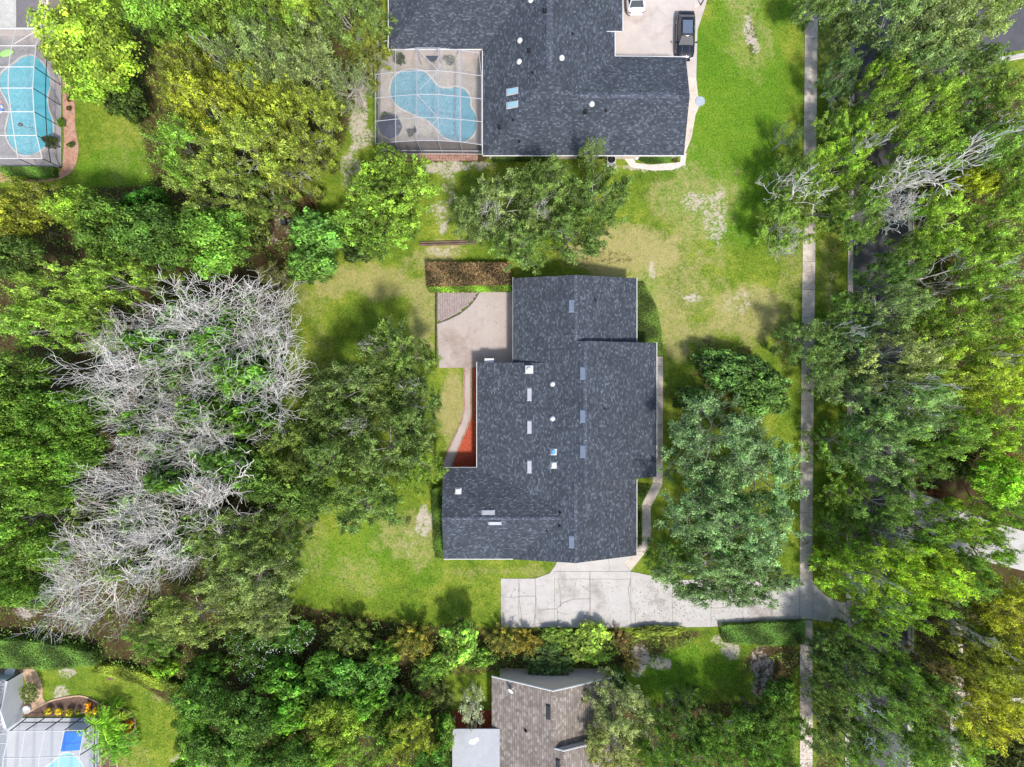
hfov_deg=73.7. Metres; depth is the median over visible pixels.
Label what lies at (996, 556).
oak tree
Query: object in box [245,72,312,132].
tree
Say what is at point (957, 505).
oak tree
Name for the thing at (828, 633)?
oak tree
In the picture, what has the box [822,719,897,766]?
oak tree
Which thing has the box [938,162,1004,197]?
tree
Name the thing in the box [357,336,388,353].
bare tree
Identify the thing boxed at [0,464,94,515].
tree
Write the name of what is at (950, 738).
bare tree
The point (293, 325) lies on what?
bare tree
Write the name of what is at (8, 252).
tree
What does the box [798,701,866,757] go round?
oak tree
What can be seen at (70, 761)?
pool water
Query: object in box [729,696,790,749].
tree
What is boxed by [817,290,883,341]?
oak tree
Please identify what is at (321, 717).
tree
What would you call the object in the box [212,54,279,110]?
tree
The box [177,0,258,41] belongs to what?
tree
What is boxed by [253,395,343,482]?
oak tree
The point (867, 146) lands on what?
bare tree
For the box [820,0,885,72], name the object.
oak tree
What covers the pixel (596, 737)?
oak tree
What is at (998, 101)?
oak tree
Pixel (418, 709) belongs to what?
bush
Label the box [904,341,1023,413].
oak tree
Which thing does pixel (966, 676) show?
oak tree
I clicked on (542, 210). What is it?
bare tree
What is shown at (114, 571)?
bush
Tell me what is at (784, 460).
oak tree
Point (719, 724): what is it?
oak tree
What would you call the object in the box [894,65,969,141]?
oak tree
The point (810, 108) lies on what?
sidewalk
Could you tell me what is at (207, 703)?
tree
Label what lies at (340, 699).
tree
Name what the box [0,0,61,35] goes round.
house
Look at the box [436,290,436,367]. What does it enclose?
fence
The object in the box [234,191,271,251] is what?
bush
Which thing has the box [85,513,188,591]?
bare tree
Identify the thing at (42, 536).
tree
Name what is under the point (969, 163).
bare tree
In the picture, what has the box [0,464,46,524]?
tree
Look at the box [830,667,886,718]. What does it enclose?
bare tree
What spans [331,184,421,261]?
tree
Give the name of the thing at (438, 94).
pool cage
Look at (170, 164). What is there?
oak tree
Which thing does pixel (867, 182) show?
oak tree
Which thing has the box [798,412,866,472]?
oak tree
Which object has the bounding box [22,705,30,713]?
garden pot
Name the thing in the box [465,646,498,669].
bush
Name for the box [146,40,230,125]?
oak tree
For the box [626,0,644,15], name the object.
parked car
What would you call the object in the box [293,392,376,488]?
oak tree
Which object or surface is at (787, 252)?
bare tree
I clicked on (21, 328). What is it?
oak tree
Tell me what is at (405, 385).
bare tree
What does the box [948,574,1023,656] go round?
oak tree
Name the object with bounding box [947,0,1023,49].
oak tree
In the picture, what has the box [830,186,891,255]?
oak tree
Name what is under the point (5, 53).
pool float
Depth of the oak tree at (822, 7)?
65.78 m
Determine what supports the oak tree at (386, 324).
on the ground at (714, 216)
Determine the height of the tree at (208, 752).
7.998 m
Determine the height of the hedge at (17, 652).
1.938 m
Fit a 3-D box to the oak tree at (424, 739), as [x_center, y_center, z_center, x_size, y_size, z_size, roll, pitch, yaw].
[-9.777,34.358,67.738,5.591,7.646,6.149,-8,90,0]
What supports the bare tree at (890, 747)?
on the ground at (714, 216)
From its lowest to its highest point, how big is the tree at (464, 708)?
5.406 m
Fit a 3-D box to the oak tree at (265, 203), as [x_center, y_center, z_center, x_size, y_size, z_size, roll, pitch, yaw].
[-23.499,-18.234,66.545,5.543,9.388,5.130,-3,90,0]
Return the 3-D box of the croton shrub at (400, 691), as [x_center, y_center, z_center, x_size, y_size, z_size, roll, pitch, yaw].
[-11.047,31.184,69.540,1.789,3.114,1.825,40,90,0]
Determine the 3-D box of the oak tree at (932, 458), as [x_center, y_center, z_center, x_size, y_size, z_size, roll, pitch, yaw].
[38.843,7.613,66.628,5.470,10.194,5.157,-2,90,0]
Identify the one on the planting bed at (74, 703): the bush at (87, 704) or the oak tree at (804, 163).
the bush at (87, 704)
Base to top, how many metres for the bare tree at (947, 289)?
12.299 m
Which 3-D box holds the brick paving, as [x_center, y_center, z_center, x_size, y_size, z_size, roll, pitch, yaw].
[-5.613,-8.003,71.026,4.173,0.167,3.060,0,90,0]
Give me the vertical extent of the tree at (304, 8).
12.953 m
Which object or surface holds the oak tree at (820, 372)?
on the ground at (714, 216)
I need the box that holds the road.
[854,0,1023,766]
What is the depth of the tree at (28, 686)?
69.61 m
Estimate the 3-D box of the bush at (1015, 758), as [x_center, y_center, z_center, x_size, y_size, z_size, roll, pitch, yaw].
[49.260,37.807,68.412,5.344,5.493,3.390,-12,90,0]
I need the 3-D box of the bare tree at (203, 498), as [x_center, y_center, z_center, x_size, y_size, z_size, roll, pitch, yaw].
[-29.306,13.132,64.727,15.364,13.088,12.282,0,90,0]
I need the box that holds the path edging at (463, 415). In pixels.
[442,368,471,466]
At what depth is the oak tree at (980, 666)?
63.16 m
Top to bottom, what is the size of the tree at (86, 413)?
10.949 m
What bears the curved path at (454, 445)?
on the ground at (714, 216)
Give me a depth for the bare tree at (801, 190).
64.21 m
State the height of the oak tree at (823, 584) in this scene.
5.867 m
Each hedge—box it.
[0,166,58,179]
[0,634,104,670]
[91,661,190,695]
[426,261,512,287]
[426,284,512,292]
[430,485,443,559]
[492,156,557,162]
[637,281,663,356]
[637,483,649,544]
[639,156,672,164]
[718,619,805,645]
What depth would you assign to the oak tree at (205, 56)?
63.75 m
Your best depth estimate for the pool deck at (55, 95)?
70.91 m
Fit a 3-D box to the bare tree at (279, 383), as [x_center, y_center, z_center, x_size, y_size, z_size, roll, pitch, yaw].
[-24.319,0.345,63.142,13.154,16.361,13.438,-9,90,0]
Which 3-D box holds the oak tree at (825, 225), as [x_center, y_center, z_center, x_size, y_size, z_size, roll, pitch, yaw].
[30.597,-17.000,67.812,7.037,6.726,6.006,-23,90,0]
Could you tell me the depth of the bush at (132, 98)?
67.11 m
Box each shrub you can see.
[220,621,256,656]
[229,640,279,684]
[251,620,317,659]
[265,725,311,752]
[296,195,317,211]
[320,616,379,661]
[372,682,412,718]
[384,620,435,660]
[396,680,410,694]
[409,665,442,691]
[425,683,457,710]
[483,622,519,658]
[510,628,542,656]
[608,626,629,657]
[620,651,639,675]
[704,378,731,395]
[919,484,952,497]
[991,450,1023,471]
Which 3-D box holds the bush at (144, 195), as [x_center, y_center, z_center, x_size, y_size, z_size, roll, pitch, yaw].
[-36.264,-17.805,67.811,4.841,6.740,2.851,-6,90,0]
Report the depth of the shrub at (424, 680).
69.14 m
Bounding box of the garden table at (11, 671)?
[4,668,15,674]
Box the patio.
[437,291,512,367]
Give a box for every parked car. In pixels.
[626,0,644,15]
[675,10,696,60]
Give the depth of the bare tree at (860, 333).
63.98 m
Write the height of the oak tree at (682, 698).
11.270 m
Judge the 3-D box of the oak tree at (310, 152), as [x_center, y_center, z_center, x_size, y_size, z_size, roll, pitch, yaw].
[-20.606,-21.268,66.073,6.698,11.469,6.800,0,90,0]
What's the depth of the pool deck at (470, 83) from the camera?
70.91 m
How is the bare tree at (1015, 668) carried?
on the ground at (714, 216)
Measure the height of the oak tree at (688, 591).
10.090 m
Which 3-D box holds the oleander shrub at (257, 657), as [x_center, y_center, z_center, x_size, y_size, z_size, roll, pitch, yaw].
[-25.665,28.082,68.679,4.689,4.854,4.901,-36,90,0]
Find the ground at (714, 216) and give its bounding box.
[0,0,1023,766]
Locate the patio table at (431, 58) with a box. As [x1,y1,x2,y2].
[426,56,437,61]
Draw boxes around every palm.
[76,696,136,748]
[89,726,142,765]
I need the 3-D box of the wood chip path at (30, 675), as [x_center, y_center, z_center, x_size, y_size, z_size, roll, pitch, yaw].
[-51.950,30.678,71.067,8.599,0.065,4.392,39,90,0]
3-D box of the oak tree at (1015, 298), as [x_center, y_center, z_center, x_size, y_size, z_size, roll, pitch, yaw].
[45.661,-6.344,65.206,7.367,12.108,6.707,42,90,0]
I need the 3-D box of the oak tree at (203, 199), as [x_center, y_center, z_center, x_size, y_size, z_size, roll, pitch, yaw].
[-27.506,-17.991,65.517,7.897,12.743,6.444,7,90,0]
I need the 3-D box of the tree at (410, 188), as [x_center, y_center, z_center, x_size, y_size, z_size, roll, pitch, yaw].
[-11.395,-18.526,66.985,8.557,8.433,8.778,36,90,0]
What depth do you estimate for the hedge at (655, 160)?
70.40 m
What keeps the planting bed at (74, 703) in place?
on the ground at (714, 216)
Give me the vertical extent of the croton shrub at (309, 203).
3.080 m
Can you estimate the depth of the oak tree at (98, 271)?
63.32 m
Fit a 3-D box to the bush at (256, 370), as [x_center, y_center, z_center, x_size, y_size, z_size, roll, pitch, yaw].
[-24.661,-1.213,64.093,5.925,14.419,5.638,-4,90,0]
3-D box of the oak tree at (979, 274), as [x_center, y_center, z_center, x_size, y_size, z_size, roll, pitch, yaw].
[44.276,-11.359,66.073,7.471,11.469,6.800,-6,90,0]
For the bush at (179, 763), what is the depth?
68.41 m
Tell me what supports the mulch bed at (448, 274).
on the ground at (714, 216)
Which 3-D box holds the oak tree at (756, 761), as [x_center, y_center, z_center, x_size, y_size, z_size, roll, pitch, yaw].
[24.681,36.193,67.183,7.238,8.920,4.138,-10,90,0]
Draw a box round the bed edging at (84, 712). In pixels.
[27,695,135,766]
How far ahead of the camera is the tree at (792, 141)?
67.39 m
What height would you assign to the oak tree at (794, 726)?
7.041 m
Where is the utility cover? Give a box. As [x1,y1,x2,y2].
[695,96,704,105]
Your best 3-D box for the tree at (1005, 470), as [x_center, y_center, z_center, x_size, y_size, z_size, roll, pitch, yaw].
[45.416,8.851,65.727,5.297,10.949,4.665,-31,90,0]
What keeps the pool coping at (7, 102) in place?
on the pool deck at (55, 95)
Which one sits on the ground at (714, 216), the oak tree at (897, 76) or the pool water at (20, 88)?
the oak tree at (897, 76)
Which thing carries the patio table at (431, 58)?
on the pool deck at (470, 83)
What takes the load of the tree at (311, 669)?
on the ground at (714, 216)
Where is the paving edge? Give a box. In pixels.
[437,292,478,323]
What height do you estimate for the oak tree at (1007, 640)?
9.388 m
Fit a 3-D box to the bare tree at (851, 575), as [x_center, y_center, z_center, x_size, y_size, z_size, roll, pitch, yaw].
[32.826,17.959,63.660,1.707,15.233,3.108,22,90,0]
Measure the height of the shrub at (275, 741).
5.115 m
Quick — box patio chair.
[407,129,412,137]
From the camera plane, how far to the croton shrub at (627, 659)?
69.90 m
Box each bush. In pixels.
[8,175,27,182]
[41,135,57,148]
[44,707,52,715]
[55,708,62,714]
[56,118,64,126]
[61,488,118,540]
[64,708,73,715]
[66,141,74,147]
[84,702,90,707]
[84,708,91,714]
[87,530,166,582]
[100,79,150,124]
[102,479,182,536]
[110,401,175,439]
[114,326,181,366]
[119,185,173,216]
[126,719,133,727]
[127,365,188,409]
[128,424,212,465]
[138,460,202,495]
[141,337,215,390]
[147,657,182,680]
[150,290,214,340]
[152,500,227,560]
[168,758,199,766]
[171,377,241,438]
[174,722,208,761]
[182,651,236,682]
[185,325,246,366]
[187,434,268,488]
[204,285,261,344]
[206,342,279,400]
[217,709,253,749]
[223,395,284,438]
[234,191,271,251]
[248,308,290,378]
[266,695,312,737]
[284,240,339,284]
[286,206,347,253]
[310,722,357,766]
[337,237,377,263]
[347,681,390,721]
[357,656,400,692]
[367,639,400,666]
[367,710,412,752]
[391,693,433,727]
[393,52,404,65]
[417,651,453,679]
[433,711,455,753]
[438,615,478,669]
[442,54,454,64]
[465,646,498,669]
[539,626,573,648]
[562,619,620,665]
[611,663,627,691]
[627,624,685,640]
[671,384,719,415]
[690,347,771,392]
[731,367,792,418]
[762,674,797,708]
[917,435,978,482]
[980,739,1023,766]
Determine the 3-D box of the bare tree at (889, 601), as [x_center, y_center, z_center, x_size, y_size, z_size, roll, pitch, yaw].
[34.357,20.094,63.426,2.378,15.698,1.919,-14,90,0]
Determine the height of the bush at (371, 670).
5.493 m
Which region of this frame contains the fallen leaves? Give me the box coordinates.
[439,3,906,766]
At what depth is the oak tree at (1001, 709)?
62.33 m
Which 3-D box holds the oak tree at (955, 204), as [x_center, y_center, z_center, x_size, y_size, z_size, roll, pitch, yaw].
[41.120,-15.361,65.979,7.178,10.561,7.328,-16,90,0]
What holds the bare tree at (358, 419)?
on the ground at (714, 216)
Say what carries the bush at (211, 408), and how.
on the ground at (714, 216)
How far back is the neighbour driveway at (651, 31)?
71.02 m
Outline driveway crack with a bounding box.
[501,559,799,626]
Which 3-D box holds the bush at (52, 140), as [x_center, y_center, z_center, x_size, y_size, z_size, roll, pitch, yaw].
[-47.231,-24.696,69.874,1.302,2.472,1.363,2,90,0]
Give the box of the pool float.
[0,49,13,56]
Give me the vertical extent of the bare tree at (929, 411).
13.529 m
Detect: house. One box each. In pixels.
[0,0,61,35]
[0,672,22,766]
[388,0,689,158]
[442,275,656,562]
[452,669,623,766]
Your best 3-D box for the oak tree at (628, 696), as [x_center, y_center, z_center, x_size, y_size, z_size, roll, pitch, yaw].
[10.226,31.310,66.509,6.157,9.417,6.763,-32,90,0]
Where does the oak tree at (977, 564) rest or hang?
on the ground at (714, 216)
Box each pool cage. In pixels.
[0,0,61,167]
[0,717,100,766]
[374,40,481,153]
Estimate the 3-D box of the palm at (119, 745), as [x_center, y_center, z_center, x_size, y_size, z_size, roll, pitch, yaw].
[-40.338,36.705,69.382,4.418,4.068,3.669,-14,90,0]
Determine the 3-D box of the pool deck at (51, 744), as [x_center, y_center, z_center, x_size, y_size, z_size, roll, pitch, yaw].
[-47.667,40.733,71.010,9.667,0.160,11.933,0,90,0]
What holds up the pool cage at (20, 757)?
on the pool deck at (51, 744)
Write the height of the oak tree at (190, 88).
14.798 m
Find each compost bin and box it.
[280,218,287,224]
[287,219,295,225]
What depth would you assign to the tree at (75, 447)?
62.37 m
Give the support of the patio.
on the ground at (714, 216)
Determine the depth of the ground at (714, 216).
71.07 m
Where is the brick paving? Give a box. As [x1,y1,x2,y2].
[438,292,477,320]
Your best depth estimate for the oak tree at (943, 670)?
65.32 m
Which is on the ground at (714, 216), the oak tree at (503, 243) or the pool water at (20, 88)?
the oak tree at (503, 243)
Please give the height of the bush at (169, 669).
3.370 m
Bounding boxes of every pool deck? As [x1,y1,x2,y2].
[0,36,61,166]
[7,717,99,766]
[379,54,481,152]
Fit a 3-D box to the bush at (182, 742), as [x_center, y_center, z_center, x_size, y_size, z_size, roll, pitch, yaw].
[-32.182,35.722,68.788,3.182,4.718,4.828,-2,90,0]
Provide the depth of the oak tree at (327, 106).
63.35 m
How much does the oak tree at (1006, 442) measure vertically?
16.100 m
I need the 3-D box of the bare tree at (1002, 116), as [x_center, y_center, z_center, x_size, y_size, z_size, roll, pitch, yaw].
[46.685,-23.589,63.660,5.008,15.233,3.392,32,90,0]
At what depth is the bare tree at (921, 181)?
61.91 m
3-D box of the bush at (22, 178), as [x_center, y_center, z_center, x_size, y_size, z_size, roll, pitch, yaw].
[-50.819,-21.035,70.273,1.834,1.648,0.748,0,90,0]
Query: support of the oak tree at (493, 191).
on the ground at (714, 216)
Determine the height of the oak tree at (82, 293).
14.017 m
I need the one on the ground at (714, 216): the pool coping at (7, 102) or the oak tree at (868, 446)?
the oak tree at (868, 446)
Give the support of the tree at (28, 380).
on the ground at (714, 216)
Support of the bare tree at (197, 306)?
on the ground at (714, 216)
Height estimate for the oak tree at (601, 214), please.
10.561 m
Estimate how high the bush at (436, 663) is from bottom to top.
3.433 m
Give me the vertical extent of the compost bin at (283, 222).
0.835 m
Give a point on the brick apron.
(462, 157)
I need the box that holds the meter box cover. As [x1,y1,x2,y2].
[694,3,700,8]
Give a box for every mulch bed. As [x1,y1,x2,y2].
[0,77,78,182]
[452,368,475,466]
[453,710,491,727]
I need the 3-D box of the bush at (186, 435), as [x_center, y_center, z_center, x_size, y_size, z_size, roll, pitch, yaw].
[-32.672,5.874,66.377,8.342,9.705,4.872,11,90,0]
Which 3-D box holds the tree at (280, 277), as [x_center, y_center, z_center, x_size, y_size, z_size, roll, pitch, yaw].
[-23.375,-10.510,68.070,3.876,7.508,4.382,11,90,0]
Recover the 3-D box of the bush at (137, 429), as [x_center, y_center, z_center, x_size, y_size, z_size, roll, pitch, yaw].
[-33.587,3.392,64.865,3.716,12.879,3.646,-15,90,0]
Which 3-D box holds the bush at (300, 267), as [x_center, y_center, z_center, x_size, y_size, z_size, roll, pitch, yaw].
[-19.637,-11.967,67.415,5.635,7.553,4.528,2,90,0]
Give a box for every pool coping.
[0,54,54,156]
[45,752,83,766]
[389,68,477,142]
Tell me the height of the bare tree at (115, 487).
14.136 m
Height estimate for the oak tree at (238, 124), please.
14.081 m
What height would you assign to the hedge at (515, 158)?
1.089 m
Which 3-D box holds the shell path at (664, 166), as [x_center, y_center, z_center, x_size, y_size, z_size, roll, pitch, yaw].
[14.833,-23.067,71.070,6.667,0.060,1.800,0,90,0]
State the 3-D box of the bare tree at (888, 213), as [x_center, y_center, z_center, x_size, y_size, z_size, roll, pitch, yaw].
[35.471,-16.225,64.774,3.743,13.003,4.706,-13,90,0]
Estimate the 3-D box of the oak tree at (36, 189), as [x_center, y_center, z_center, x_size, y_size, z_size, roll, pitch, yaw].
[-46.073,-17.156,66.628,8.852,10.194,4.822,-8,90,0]
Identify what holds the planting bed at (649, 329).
on the ground at (714, 216)
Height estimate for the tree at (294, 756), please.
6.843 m
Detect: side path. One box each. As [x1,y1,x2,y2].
[625,340,662,569]
[684,78,698,152]
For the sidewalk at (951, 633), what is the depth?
71.02 m
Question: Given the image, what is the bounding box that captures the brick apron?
[382,153,477,160]
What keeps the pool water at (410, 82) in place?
in the pool coping at (449, 87)
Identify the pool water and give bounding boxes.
[0,56,52,154]
[47,753,82,766]
[391,70,475,140]
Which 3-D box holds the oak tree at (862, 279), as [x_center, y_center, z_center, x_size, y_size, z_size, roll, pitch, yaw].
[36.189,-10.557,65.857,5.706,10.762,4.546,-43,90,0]
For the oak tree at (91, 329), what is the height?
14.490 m
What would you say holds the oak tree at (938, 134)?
on the ground at (714, 216)
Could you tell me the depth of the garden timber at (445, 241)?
70.84 m
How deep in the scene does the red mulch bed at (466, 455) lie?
71.00 m
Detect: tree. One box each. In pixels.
[0,173,75,228]
[0,193,60,244]
[0,233,60,281]
[0,296,120,352]
[0,349,68,398]
[0,385,41,438]
[0,389,94,445]
[0,430,56,481]
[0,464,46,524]
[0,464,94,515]
[0,517,39,585]
[0,567,65,610]
[1,259,132,337]
[4,498,76,526]
[6,515,174,645]
[8,517,80,573]
[18,682,40,703]
[24,0,147,96]
[35,184,114,230]
[38,429,121,484]
[41,299,128,363]
[41,301,198,432]
[50,252,190,309]
[56,39,134,104]
[56,381,133,435]
[66,438,220,557]
[68,192,154,263]
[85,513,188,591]
[92,375,265,471]
[100,461,284,591]
[102,264,305,378]
[106,199,195,271]
[117,0,219,57]
[119,614,190,661]
[139,111,245,196]
[140,580,257,651]
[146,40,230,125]
[154,29,225,88]
[156,313,321,447]
[162,152,254,221]
[164,70,277,149]
[167,671,230,724]
[170,424,263,508]
[170,701,213,739]
[173,202,257,281]
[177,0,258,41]
[181,506,281,577]
[184,714,256,766]
[186,107,297,200]
[189,33,244,85]
[195,543,310,619]
[201,13,303,115]
[210,688,278,748]
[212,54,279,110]
[225,0,327,70]
[232,169,299,220]
[232,306,300,356]
[233,738,286,766]
[237,505,319,568]
[237,583,300,640]
[238,451,295,507]
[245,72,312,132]
[250,114,327,205]
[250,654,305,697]
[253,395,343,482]
[255,6,341,102]
[255,259,292,297]
[259,460,333,521]
[267,0,326,29]
[274,78,345,175]
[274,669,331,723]
[274,734,323,766]
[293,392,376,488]
[296,353,411,439]
[299,695,366,751]
[303,647,339,679]
[310,0,397,59]
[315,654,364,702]
[319,466,411,535]
[320,57,377,116]
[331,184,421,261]
[333,710,396,766]
[334,679,364,717]
[335,399,437,481]
[339,415,375,437]
[343,139,442,237]
[346,12,393,90]
[354,314,442,401]
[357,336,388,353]
[376,366,442,454]
[384,702,439,766]
[392,441,448,495]
[398,376,422,395]
[408,741,451,766]
[450,193,502,246]
[458,680,484,732]
[469,168,550,242]
[477,197,501,227]
[486,216,550,276]
[503,153,584,227]
[522,642,573,675]
[532,197,551,220]
[532,204,614,265]
[554,158,635,234]
[577,137,606,175]
[581,666,655,745]
[582,711,652,766]
[629,694,672,766]
[642,535,696,584]
[647,682,711,739]
[650,527,771,609]
[651,717,730,766]
[653,470,760,548]
[656,389,781,491]
[682,487,811,576]
[685,701,762,766]
[709,546,805,609]
[717,436,808,529]
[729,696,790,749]
[730,726,801,766]
[745,691,809,759]
[753,191,809,253]
[757,162,838,213]
[761,149,826,210]
[765,221,805,260]
[768,318,844,366]
[769,118,805,151]
[782,178,862,244]
[788,0,854,32]
[796,663,852,711]
[797,134,874,200]
[797,346,849,399]
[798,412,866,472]
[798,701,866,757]
[802,534,952,610]
[803,617,866,673]
[806,328,888,387]
[806,629,895,702]
[807,551,861,598]
[810,100,864,155]
[810,503,875,569]
[813,463,872,511]
[814,49,865,112]
[816,665,931,735]
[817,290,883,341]
[817,363,905,430]
[819,478,928,532]
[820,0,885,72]
[820,319,884,343]
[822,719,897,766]
[824,414,924,486]
[825,325,961,395]
[826,556,913,595]
[830,102,888,160]
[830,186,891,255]
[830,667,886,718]
[831,605,902,651]
[832,121,899,169]
[840,0,959,72]
[843,164,909,201]
[844,577,918,620]
[844,706,913,766]
[846,77,931,149]
[846,272,939,341]
[847,574,965,636]
[850,46,931,105]
[852,251,928,297]
[855,537,982,604]
[857,373,968,398]
[858,640,925,690]
[860,368,964,439]
[861,180,926,237]
[867,524,939,558]
[868,141,982,206]
[870,497,977,554]
[871,5,983,92]
[873,110,974,190]
[873,704,960,766]
[875,233,936,282]
[875,400,1007,461]
[876,660,967,742]
[878,437,956,491]
[879,0,1004,81]
[891,709,998,766]
[893,641,972,720]
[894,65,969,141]
[896,184,990,261]
[897,544,960,583]
[898,396,965,421]
[903,627,977,685]
[904,125,1023,205]
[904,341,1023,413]
[905,674,1023,757]
[907,285,992,368]
[908,246,971,297]
[909,122,1023,183]
[916,620,1023,698]
[919,495,1005,544]
[920,544,1004,608]
[923,253,1023,300]
[924,225,1023,298]
[927,722,972,765]
[928,573,1015,624]
[932,73,994,137]
[932,606,1023,663]
[934,40,1021,109]
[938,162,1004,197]
[939,284,1023,355]
[942,526,1023,573]
[946,380,1023,460]
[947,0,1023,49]
[947,194,1023,256]
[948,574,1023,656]
[950,607,1019,671]
[954,344,1023,368]
[954,626,1023,714]
[955,337,1023,408]
[956,133,1023,213]
[957,103,1023,168]
[959,479,1023,535]
[962,451,1023,508]
[966,70,1023,150]
[986,635,1023,688]
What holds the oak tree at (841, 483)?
on the ground at (714, 216)
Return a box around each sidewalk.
[800,4,817,766]
[931,77,1023,766]
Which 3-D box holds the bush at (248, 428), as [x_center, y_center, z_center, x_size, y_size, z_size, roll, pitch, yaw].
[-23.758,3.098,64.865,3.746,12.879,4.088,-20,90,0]
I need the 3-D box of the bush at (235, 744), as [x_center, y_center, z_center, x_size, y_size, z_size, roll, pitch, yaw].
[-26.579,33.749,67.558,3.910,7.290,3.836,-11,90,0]
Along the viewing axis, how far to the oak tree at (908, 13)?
62.60 m
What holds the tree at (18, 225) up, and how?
on the ground at (714, 216)
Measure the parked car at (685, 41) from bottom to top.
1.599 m
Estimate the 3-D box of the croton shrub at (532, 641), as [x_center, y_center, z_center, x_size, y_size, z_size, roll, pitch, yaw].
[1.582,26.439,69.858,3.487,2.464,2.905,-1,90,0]
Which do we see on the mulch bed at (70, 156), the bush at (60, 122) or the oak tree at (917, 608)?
the bush at (60, 122)
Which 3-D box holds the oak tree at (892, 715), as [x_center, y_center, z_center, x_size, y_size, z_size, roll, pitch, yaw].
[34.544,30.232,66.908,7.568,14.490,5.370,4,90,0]
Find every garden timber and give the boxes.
[419,240,474,243]
[419,242,475,245]
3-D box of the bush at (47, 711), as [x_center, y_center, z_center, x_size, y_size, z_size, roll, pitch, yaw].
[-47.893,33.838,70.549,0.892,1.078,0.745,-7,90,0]
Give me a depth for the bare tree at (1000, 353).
61.55 m
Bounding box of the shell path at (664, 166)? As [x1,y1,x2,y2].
[625,153,686,170]
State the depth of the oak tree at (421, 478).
64.46 m
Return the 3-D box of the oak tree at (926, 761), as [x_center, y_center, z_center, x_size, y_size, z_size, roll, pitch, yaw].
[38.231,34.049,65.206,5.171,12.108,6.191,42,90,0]
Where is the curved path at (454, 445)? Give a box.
[442,368,471,470]
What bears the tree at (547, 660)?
on the ground at (714, 216)
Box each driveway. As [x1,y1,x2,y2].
[501,556,850,626]
[615,0,706,77]
[909,485,1023,570]
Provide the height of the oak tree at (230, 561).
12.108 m
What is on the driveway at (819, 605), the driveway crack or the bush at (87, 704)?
the driveway crack
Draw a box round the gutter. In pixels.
[847,0,1023,766]
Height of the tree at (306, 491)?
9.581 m
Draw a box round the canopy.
[60,724,91,751]
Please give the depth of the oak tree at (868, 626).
64.47 m
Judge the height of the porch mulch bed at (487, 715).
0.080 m
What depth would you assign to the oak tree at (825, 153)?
65.85 m
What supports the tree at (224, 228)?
on the ground at (714, 216)
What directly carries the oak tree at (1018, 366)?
on the ground at (714, 216)
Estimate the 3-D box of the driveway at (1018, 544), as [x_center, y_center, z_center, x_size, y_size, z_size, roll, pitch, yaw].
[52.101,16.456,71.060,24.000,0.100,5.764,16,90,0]
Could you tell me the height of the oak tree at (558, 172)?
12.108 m
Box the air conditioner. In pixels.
[605,157,615,166]
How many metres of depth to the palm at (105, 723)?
68.75 m
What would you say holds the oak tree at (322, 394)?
on the ground at (714, 216)
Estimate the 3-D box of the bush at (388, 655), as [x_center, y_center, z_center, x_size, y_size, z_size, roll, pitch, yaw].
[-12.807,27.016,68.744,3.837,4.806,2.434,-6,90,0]
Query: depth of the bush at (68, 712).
70.37 m
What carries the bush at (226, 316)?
on the ground at (714, 216)
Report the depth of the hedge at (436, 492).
69.77 m
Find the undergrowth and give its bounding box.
[0,0,1023,766]
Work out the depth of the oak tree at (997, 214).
63.86 m
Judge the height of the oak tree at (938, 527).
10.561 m
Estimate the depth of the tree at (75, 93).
63.56 m
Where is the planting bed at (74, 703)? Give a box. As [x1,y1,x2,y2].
[24,697,134,766]
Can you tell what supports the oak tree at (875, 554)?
on the ground at (714, 216)
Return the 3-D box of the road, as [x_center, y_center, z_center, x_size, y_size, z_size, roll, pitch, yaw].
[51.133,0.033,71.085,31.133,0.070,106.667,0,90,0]
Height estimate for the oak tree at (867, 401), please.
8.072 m
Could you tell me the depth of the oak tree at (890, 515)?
63.87 m
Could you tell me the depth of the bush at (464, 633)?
66.72 m
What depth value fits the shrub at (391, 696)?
68.39 m
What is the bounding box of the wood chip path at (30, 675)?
[0,666,45,714]
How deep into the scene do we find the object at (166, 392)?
64.22 m
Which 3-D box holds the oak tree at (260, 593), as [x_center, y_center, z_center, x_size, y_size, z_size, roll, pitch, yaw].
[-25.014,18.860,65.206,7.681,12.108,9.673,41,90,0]
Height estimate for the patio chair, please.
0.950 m
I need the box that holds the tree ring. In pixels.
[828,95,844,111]
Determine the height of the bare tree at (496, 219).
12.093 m
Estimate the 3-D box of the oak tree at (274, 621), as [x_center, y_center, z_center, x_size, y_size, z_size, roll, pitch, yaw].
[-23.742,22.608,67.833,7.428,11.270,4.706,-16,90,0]
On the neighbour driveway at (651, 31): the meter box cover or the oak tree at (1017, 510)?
the meter box cover
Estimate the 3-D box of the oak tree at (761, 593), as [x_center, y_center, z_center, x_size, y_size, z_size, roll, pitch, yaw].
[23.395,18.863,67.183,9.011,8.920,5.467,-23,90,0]
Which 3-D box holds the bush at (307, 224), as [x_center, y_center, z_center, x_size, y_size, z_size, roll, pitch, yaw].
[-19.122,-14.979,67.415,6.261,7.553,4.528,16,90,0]
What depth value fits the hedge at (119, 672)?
70.17 m
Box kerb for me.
[845,0,1023,766]
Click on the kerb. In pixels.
(848, 252)
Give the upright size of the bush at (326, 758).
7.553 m
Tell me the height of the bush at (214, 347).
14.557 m
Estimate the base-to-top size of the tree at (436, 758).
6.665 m
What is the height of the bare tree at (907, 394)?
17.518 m
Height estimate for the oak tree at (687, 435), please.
13.453 m
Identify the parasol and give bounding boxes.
[378,114,401,138]

